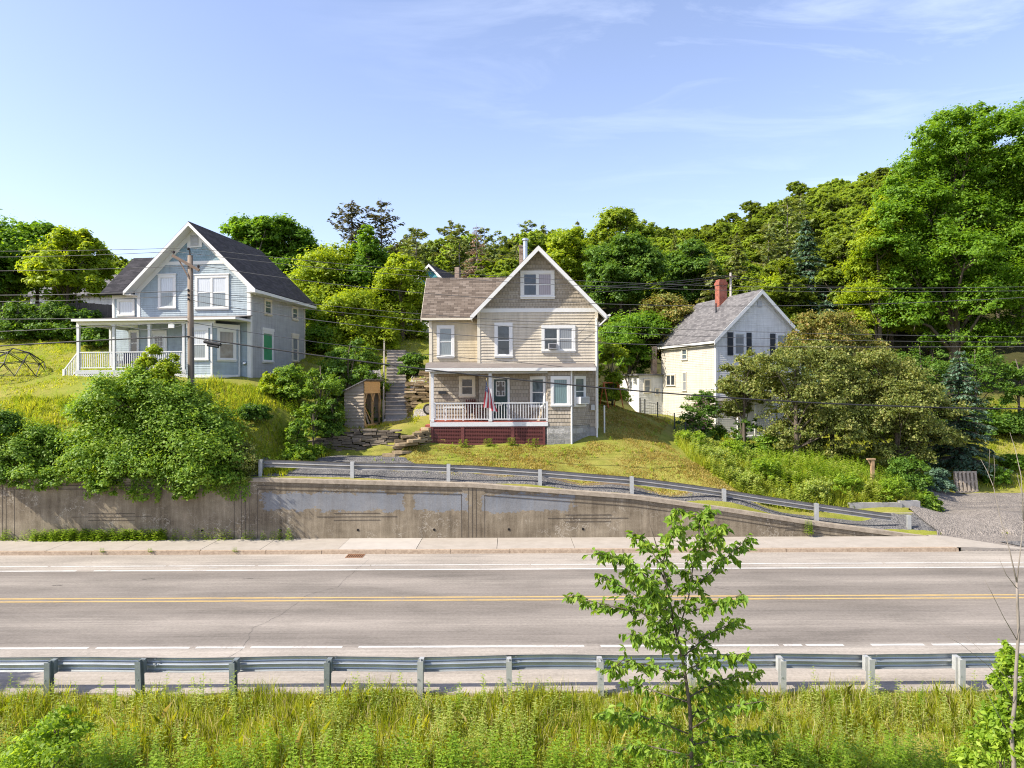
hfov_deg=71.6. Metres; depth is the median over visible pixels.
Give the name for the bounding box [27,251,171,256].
overhead wire
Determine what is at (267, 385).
shrub
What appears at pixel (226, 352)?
window
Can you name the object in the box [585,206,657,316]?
poplar tree
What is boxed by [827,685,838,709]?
roadside weed
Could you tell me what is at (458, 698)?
roadside weed
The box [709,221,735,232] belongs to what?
hill tree
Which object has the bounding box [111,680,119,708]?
roadside weed
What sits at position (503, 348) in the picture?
window
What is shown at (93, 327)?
overhead wire
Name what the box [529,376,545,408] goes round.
window
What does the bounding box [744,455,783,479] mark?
weed clump
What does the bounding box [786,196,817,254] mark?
hill pine
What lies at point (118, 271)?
hill tree
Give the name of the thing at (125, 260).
hill tree
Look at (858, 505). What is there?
concrete block
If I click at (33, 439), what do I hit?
bush
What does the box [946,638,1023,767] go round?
bush
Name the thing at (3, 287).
ash tree
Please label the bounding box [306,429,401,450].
stone wall
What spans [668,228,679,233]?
hill tree
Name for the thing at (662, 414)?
wire fence
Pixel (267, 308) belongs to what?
window
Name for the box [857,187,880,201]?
hill tree
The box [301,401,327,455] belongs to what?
shrub
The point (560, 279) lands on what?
overhead wire
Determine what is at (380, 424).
rough grass
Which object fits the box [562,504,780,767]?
young tree
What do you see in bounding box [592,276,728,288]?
overhead wire
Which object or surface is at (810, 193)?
hill tree
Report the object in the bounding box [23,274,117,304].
neighbour house
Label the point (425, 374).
stone wall
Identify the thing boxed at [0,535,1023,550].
pavement
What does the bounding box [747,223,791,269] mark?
hill pine
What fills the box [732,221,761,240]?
hill tree
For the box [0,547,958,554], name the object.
kerb
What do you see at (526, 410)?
tan house
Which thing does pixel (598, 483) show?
soil
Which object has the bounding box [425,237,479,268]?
hill tree
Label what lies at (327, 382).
shrub
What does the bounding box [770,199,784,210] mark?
hill tree
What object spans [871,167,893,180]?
hill tree
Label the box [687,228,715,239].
hill tree
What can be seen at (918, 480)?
bush
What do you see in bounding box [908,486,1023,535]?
driveway
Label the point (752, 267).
hill tree
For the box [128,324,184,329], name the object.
service wire
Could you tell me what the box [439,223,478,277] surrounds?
hill pine
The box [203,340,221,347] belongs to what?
splice case
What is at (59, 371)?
lawn grass
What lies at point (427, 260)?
hill tree
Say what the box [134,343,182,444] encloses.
sapling shrub
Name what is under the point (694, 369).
white house
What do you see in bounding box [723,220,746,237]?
hill tree
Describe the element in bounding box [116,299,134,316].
window
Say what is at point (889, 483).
weed clump
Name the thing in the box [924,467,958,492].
bush
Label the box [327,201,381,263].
cedar tree
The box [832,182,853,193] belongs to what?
hill tree
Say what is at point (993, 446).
rough grass
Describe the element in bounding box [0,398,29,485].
bush
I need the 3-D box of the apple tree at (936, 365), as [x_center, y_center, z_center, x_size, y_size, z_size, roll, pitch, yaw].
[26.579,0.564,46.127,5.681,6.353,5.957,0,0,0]
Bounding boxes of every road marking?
[0,562,1023,566]
[0,566,1023,571]
[0,594,1023,599]
[0,597,1023,602]
[0,643,1023,648]
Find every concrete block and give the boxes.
[847,502,901,508]
[897,500,919,507]
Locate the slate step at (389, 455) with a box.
[382,453,401,456]
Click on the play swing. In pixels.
(613, 393)
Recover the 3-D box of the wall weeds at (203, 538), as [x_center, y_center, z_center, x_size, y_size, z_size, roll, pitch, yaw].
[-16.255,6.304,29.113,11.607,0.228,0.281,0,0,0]
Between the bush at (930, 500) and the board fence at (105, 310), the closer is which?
the bush at (930, 500)
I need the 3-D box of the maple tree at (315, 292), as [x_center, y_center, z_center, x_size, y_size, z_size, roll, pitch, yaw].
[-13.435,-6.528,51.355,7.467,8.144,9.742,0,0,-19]
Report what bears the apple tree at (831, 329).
on the ground at (902, 340)
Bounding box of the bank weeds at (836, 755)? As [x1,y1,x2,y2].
[724,722,946,767]
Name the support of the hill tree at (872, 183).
on the ground at (902, 340)
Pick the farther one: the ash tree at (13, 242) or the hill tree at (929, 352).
the hill tree at (929, 352)
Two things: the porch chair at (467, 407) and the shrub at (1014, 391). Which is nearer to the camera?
the porch chair at (467, 407)
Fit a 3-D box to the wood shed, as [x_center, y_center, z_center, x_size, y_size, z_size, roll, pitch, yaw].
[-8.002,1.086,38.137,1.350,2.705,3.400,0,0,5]
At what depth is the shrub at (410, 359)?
43.06 m
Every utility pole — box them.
[171,247,199,387]
[725,273,736,295]
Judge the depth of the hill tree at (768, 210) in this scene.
130.81 m
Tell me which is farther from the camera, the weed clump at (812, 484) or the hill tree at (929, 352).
the hill tree at (929, 352)
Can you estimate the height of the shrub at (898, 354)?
6.243 m
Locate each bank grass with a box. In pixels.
[0,672,1021,767]
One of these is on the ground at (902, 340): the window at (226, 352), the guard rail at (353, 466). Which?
the guard rail at (353, 466)
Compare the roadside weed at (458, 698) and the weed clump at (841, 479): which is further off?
the weed clump at (841, 479)
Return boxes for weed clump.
[674,430,706,445]
[696,447,735,462]
[719,437,750,460]
[731,468,759,487]
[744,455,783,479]
[793,476,833,497]
[830,472,865,496]
[873,475,911,499]
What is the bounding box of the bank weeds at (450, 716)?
[0,666,997,767]
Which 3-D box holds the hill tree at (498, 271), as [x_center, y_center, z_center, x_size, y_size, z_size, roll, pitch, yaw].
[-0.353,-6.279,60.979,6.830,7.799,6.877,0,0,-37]
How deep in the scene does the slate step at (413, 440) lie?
33.76 m
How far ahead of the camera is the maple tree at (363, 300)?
46.92 m
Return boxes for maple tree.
[282,240,382,327]
[304,308,344,352]
[305,282,406,354]
[328,224,423,325]
[366,252,430,342]
[545,224,596,287]
[580,228,671,315]
[649,236,722,306]
[758,272,812,326]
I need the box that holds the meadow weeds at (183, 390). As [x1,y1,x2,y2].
[0,371,304,472]
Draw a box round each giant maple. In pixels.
[832,194,938,351]
[849,100,1023,394]
[973,97,1023,345]
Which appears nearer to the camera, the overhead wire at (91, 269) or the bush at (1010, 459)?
the overhead wire at (91, 269)
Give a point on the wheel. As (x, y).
(426, 409)
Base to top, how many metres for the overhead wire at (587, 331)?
2.278 m
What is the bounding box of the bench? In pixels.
[117,353,137,368]
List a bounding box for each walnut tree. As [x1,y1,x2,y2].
[218,212,288,277]
[261,212,327,278]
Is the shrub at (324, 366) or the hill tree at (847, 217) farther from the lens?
the hill tree at (847, 217)
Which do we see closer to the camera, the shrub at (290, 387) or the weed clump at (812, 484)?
the weed clump at (812, 484)
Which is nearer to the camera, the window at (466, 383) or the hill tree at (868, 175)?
the window at (466, 383)
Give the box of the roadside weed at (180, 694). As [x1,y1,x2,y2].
[165,685,183,702]
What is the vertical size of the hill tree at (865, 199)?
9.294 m
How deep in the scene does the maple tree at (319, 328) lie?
46.16 m
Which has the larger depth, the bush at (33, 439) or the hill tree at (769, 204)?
the hill tree at (769, 204)
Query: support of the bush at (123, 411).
on the ground at (902, 340)
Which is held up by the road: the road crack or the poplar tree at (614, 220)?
the road crack
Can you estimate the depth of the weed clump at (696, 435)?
36.45 m
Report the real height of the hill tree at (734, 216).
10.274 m
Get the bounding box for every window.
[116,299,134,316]
[128,330,139,355]
[157,273,176,309]
[194,273,229,309]
[194,328,208,360]
[217,328,236,361]
[261,327,274,362]
[264,298,272,315]
[291,306,298,320]
[291,333,299,362]
[436,325,454,357]
[458,376,475,397]
[494,323,512,357]
[520,270,554,298]
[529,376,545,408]
[541,325,575,352]
[550,376,570,406]
[573,376,586,406]
[643,379,650,392]
[655,388,659,394]
[666,374,675,385]
[681,348,687,360]
[682,372,686,391]
[733,332,745,355]
[776,334,786,348]
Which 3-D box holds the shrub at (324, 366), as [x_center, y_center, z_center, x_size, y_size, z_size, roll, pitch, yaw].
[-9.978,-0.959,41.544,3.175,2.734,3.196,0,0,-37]
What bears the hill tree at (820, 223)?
on the ground at (902, 340)
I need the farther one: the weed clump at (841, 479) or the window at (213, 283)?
the window at (213, 283)
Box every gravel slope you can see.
[370,370,381,424]
[382,409,425,422]
[410,373,428,390]
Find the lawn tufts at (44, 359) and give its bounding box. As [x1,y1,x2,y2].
[0,337,108,394]
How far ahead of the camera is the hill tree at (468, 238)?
101.60 m
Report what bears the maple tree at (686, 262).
on the ground at (902, 340)
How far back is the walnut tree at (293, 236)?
57.81 m
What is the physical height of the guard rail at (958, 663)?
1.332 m
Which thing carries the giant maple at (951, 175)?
on the ground at (902, 340)
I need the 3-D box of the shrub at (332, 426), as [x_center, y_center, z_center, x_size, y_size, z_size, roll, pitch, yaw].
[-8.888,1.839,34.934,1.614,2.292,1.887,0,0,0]
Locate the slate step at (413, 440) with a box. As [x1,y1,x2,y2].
[407,438,420,442]
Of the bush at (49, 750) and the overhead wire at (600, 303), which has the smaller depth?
the bush at (49, 750)
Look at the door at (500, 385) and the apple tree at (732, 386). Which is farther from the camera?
the apple tree at (732, 386)
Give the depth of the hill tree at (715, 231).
117.92 m
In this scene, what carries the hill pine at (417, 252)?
on the ground at (902, 340)
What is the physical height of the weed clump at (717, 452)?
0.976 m
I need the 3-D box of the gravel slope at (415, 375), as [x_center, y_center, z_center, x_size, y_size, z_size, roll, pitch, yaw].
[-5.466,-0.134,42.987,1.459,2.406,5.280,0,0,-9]
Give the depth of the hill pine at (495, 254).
96.76 m
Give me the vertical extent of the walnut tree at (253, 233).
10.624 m
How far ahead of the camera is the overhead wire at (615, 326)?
31.27 m
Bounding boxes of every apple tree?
[711,347,773,446]
[745,336,898,465]
[775,306,890,448]
[844,342,972,465]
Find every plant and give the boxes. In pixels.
[505,437,515,445]
[525,438,540,446]
[805,520,813,533]
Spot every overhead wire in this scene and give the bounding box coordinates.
[0,290,186,295]
[0,295,189,301]
[0,318,158,319]
[0,321,188,331]
[0,336,189,346]
[18,265,196,270]
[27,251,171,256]
[59,248,173,250]
[175,251,983,291]
[189,247,995,287]
[190,336,1023,408]
[191,290,1007,336]
[191,300,1023,346]
[194,295,945,341]
[200,265,1023,305]
[585,275,727,286]
[586,279,728,292]
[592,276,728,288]
[731,277,931,288]
[732,275,1018,286]
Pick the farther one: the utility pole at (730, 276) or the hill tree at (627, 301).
the hill tree at (627, 301)
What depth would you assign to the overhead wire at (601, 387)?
31.25 m
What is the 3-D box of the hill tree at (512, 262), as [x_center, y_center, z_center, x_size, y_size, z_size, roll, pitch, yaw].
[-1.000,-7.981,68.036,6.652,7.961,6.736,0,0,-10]
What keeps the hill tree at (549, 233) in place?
on the ground at (902, 340)
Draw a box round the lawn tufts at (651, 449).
[370,402,713,494]
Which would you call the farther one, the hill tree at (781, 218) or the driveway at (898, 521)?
the hill tree at (781, 218)
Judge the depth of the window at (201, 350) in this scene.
36.66 m
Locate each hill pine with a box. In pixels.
[395,225,435,264]
[400,228,437,268]
[431,220,469,256]
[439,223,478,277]
[477,225,496,251]
[480,230,515,272]
[498,233,532,260]
[508,220,536,238]
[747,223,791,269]
[756,196,819,266]
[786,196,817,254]
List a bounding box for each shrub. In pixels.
[0,299,52,341]
[11,297,80,340]
[39,303,105,339]
[74,316,108,347]
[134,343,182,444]
[236,402,273,420]
[256,371,286,394]
[269,363,317,401]
[278,418,316,460]
[289,366,349,421]
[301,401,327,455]
[314,345,361,378]
[315,398,345,436]
[325,337,381,422]
[326,376,353,425]
[347,345,393,391]
[397,352,428,374]
[834,348,919,436]
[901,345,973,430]
[937,347,1023,435]
[983,359,1023,435]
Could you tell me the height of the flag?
1.624 m
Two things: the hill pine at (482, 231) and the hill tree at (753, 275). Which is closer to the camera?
the hill tree at (753, 275)
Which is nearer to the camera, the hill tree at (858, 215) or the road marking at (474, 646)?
the road marking at (474, 646)
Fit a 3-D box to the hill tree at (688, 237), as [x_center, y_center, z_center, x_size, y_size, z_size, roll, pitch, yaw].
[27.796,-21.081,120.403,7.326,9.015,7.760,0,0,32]
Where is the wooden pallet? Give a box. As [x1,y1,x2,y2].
[953,471,978,492]
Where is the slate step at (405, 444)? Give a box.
[395,442,417,445]
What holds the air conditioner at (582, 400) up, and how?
attached to the tan house at (526, 410)
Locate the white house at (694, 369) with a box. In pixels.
[620,279,801,442]
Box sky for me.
[0,0,1023,303]
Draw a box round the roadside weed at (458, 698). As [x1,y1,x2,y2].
[453,685,462,710]
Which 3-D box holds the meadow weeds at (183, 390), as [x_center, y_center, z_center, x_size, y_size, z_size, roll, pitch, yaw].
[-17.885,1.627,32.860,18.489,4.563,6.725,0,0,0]
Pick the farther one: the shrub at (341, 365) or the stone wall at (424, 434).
the shrub at (341, 365)
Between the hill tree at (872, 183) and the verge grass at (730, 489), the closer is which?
the verge grass at (730, 489)
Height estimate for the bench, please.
0.950 m
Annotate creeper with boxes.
[0,476,250,502]
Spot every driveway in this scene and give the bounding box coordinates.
[251,455,935,530]
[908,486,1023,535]
[939,534,1023,550]
[1000,541,1023,546]
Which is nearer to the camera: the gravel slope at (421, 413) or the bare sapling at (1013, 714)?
the bare sapling at (1013, 714)
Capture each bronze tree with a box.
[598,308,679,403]
[638,291,694,360]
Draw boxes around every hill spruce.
[538,224,548,238]
[669,236,678,251]
[695,260,728,302]
[727,235,732,244]
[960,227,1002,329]
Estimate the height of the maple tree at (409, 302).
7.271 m
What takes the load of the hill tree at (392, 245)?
on the ground at (902, 340)
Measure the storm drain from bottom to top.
0.011 m
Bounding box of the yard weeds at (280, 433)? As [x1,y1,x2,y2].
[274,399,332,455]
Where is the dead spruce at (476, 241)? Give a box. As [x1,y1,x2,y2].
[461,227,491,277]
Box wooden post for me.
[866,458,875,482]
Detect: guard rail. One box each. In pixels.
[0,653,1023,699]
[258,459,910,529]
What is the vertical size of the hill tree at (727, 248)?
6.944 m
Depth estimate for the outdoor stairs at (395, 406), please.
41.32 m
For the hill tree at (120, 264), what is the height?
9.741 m
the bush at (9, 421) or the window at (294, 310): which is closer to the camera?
the bush at (9, 421)
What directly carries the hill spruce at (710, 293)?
on the ground at (902, 340)
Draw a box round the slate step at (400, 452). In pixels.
[392,450,411,453]
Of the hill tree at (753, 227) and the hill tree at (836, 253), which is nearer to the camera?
the hill tree at (836, 253)
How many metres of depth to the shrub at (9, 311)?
45.62 m
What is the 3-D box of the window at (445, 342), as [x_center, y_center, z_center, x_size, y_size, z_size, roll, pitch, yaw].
[-3.447,-2.189,36.845,0.975,1.719,0.110,0,0,0]
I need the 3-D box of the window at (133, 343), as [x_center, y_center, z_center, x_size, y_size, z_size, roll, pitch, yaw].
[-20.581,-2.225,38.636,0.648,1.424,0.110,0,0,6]
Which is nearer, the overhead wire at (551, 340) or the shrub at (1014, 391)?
the overhead wire at (551, 340)
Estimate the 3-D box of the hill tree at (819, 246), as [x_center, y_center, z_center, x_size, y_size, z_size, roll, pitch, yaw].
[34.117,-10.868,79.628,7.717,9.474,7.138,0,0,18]
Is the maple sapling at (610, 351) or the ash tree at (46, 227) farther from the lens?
the ash tree at (46, 227)
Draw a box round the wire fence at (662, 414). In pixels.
[640,398,685,430]
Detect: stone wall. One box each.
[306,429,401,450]
[392,427,432,450]
[404,371,428,397]
[404,384,428,412]
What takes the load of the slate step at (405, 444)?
on the ground at (902, 340)
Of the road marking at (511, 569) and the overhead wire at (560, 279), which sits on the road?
the road marking at (511, 569)
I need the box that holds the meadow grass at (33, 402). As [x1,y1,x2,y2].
[0,375,333,475]
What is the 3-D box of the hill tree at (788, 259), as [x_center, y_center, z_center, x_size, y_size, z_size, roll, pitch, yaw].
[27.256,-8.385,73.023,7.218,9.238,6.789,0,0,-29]
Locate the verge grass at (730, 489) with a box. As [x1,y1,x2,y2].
[444,472,811,515]
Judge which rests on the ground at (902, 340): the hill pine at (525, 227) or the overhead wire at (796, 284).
the hill pine at (525, 227)
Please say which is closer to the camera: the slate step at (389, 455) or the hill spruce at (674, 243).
the slate step at (389, 455)
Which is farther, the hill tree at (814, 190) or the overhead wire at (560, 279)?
the hill tree at (814, 190)
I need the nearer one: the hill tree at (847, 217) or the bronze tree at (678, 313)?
the bronze tree at (678, 313)
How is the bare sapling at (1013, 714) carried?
on the ground at (902, 340)
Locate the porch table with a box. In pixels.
[444,407,463,420]
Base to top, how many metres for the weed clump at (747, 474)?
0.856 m
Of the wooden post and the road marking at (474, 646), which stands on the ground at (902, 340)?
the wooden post
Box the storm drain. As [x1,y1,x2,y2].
[345,554,364,557]
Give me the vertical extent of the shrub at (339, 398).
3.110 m
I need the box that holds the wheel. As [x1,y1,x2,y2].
[423,404,428,414]
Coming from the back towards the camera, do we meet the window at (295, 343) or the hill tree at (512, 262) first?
the hill tree at (512, 262)
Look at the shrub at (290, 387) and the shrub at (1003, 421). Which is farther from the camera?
the shrub at (1003, 421)
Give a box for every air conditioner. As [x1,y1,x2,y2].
[548,343,556,348]
[576,397,588,403]
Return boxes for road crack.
[53,560,728,654]
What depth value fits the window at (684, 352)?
50.01 m
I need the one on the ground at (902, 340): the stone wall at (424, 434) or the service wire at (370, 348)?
the stone wall at (424, 434)
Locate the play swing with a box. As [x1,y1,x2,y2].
[599,382,623,407]
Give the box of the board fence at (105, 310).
[0,301,111,339]
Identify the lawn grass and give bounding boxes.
[0,339,135,394]
[365,400,735,496]
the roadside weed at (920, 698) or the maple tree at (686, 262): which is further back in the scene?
the maple tree at (686, 262)
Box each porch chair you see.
[466,399,478,420]
[473,404,485,420]
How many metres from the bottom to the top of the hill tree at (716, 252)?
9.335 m
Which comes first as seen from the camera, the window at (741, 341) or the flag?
the flag
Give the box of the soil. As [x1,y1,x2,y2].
[472,473,692,495]
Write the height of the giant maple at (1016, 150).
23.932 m
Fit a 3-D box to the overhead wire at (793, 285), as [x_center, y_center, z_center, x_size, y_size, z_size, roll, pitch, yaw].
[34.827,-8.519,59.800,32.713,1.070,0.056,0,0,0]
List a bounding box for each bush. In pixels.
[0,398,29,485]
[0,417,95,491]
[0,702,113,767]
[47,358,269,502]
[217,436,261,495]
[673,388,731,440]
[719,417,763,453]
[752,433,786,457]
[879,454,937,491]
[913,489,944,511]
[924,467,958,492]
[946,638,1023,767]
[980,466,1013,485]
[996,451,1023,469]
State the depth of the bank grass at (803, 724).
13.83 m
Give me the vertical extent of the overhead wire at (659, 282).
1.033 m
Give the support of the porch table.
on the tan house at (526, 410)
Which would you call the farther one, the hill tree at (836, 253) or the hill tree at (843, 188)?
the hill tree at (843, 188)
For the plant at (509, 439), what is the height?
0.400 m
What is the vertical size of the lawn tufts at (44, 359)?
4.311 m
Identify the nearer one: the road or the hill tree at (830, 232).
the road
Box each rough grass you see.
[259,337,428,428]
[663,398,1023,489]
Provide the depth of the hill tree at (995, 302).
68.64 m
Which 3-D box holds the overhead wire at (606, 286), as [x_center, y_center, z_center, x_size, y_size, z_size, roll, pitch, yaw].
[7.146,-4.978,31.280,43.949,1.934,0.022,0,0,0]
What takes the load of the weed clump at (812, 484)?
on the ground at (902, 340)
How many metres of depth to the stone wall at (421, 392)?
39.44 m
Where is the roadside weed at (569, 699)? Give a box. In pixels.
[562,690,573,708]
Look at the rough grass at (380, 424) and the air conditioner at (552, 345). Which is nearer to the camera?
the air conditioner at (552, 345)
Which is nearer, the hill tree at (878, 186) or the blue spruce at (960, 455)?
the blue spruce at (960, 455)
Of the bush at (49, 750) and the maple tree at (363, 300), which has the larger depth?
the maple tree at (363, 300)
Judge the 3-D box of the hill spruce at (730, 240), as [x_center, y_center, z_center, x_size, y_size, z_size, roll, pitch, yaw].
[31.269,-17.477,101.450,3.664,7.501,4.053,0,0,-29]
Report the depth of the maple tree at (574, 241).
68.12 m
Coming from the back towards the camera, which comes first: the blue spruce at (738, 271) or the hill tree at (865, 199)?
the hill tree at (865, 199)
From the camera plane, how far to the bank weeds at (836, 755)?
12.43 m
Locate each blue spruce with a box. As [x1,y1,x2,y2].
[722,236,748,293]
[784,220,838,376]
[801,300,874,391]
[925,351,1012,477]
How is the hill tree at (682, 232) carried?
on the ground at (902, 340)
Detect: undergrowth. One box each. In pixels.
[674,424,917,511]
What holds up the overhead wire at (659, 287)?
attached to the utility pole at (730, 276)
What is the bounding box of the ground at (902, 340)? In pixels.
[0,242,1023,767]
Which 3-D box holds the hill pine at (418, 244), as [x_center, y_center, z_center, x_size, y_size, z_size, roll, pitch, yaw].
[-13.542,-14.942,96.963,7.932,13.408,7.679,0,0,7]
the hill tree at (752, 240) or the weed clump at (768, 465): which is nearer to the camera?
the weed clump at (768, 465)
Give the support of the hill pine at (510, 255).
on the ground at (902, 340)
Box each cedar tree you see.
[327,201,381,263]
[347,200,414,295]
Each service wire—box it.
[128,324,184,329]
[195,323,561,366]
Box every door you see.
[152,333,164,366]
[494,379,507,418]
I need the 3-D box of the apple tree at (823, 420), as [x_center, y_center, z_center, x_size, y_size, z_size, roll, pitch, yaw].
[16.544,1.022,38.325,8.290,7.361,6.642,0,0,0]
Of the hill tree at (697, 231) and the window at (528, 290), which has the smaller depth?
the window at (528, 290)
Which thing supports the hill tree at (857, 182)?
on the ground at (902, 340)
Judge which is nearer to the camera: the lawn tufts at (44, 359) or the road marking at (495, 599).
the road marking at (495, 599)
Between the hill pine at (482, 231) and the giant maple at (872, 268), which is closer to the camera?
the giant maple at (872, 268)
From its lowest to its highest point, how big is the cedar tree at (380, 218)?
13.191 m
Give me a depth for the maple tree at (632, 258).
64.04 m
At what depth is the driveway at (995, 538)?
28.87 m
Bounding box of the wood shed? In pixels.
[343,379,383,428]
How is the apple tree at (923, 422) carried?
on the ground at (902, 340)
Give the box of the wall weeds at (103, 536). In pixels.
[0,528,292,541]
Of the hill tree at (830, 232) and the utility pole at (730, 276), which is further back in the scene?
the hill tree at (830, 232)
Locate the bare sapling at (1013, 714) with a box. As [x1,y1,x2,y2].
[940,434,1023,767]
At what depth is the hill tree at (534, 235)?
71.67 m
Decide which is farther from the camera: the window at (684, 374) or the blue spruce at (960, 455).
the window at (684, 374)
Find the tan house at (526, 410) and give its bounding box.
[420,238,610,444]
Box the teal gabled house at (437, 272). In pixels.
[418,264,460,331]
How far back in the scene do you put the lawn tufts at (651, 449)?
34.05 m
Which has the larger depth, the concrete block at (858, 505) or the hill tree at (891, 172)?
the hill tree at (891, 172)
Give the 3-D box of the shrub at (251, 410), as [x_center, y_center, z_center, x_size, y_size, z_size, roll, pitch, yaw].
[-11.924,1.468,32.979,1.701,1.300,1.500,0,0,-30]
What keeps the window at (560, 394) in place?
in the tan house at (526, 410)
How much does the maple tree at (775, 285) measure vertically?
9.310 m
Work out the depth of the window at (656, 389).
53.32 m
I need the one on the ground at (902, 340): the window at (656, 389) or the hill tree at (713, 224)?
the hill tree at (713, 224)
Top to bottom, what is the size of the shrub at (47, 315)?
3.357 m
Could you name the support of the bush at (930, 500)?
on the ground at (902, 340)
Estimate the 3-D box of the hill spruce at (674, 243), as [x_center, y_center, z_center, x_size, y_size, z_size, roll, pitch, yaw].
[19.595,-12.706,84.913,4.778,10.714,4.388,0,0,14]
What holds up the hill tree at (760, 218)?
on the ground at (902, 340)
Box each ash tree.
[0,209,52,300]
[0,246,31,311]
[13,219,65,302]
[14,225,120,303]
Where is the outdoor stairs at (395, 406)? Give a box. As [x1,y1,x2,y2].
[382,339,407,419]
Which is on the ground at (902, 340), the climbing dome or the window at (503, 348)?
the climbing dome
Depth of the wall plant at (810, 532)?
29.06 m
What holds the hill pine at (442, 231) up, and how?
on the ground at (902, 340)
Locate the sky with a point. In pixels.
(130, 123)
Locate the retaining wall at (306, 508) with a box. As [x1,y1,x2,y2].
[0,477,927,539]
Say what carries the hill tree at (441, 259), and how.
on the ground at (902, 340)
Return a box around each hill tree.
[23,286,33,301]
[112,256,131,264]
[113,261,125,271]
[115,265,125,273]
[384,244,414,253]
[397,250,429,263]
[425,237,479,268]
[434,242,481,277]
[437,233,485,270]
[467,257,518,277]
[478,247,501,268]
[483,265,514,277]
[484,237,520,267]
[513,229,583,273]
[517,229,559,257]
[582,253,632,328]
[617,250,669,306]
[627,226,658,239]
[647,237,670,250]
[653,242,678,303]
[654,226,679,236]
[656,229,671,239]
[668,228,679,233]
[669,227,690,237]
[669,238,704,250]
[670,233,698,242]
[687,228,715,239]
[687,248,727,304]
[696,222,731,246]
[699,254,762,301]
[700,271,764,299]
[702,218,730,230]
[705,242,722,249]
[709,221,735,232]
[711,234,743,247]
[717,240,761,262]
[721,212,740,225]
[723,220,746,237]
[728,260,816,323]
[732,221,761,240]
[733,200,764,228]
[735,234,791,270]
[750,212,770,226]
[751,206,777,223]
[756,201,778,213]
[756,257,802,279]
[767,211,814,248]
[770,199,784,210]
[778,191,815,212]
[786,180,811,199]
[791,244,832,270]
[793,214,847,246]
[801,261,887,346]
[803,234,860,309]
[805,186,840,211]
[806,178,845,194]
[814,188,864,211]
[818,195,867,215]
[821,211,861,245]
[821,224,853,242]
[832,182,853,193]
[836,183,869,194]
[840,205,866,215]
[844,178,870,187]
[847,259,927,350]
[853,193,875,210]
[854,211,901,229]
[857,171,873,179]
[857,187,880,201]
[858,178,882,187]
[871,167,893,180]
[873,181,884,188]
[888,169,910,179]
[895,252,966,356]
[972,224,1023,347]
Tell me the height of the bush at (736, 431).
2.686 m
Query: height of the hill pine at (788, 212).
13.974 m
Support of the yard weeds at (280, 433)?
on the ground at (902, 340)
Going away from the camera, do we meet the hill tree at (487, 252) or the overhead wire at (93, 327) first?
the overhead wire at (93, 327)
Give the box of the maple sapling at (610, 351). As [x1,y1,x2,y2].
[598,342,633,405]
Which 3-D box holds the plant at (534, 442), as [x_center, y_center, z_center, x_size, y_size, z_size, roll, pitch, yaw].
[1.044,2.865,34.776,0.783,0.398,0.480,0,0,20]
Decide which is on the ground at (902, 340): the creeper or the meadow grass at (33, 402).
the meadow grass at (33, 402)
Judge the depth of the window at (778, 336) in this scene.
47.10 m
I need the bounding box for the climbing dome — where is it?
[0,348,46,375]
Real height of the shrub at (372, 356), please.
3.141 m
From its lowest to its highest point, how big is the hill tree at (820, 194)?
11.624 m
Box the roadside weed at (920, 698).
[916,680,926,708]
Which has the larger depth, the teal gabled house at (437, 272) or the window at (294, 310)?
the teal gabled house at (437, 272)
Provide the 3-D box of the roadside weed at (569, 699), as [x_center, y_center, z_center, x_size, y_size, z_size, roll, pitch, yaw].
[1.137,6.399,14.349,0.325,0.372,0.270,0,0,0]
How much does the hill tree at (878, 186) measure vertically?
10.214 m
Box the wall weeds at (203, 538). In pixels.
[0,535,254,540]
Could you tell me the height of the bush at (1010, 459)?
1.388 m
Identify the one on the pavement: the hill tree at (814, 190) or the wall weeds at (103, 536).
the wall weeds at (103, 536)
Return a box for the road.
[0,551,1023,697]
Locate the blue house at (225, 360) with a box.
[62,221,316,378]
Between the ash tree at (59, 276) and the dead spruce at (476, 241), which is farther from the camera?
the dead spruce at (476, 241)
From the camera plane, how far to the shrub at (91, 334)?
43.91 m
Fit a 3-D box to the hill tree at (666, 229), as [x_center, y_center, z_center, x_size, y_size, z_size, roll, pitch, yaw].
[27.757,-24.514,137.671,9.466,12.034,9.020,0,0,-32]
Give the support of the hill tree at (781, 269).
on the ground at (902, 340)
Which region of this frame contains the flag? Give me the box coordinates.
[483,379,497,411]
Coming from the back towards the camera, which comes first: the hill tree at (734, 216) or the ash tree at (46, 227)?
the hill tree at (734, 216)
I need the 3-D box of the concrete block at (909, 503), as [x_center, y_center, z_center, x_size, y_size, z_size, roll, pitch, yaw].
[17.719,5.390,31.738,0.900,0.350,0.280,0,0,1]
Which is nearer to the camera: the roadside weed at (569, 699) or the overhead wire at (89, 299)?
the roadside weed at (569, 699)
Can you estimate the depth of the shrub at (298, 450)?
32.36 m

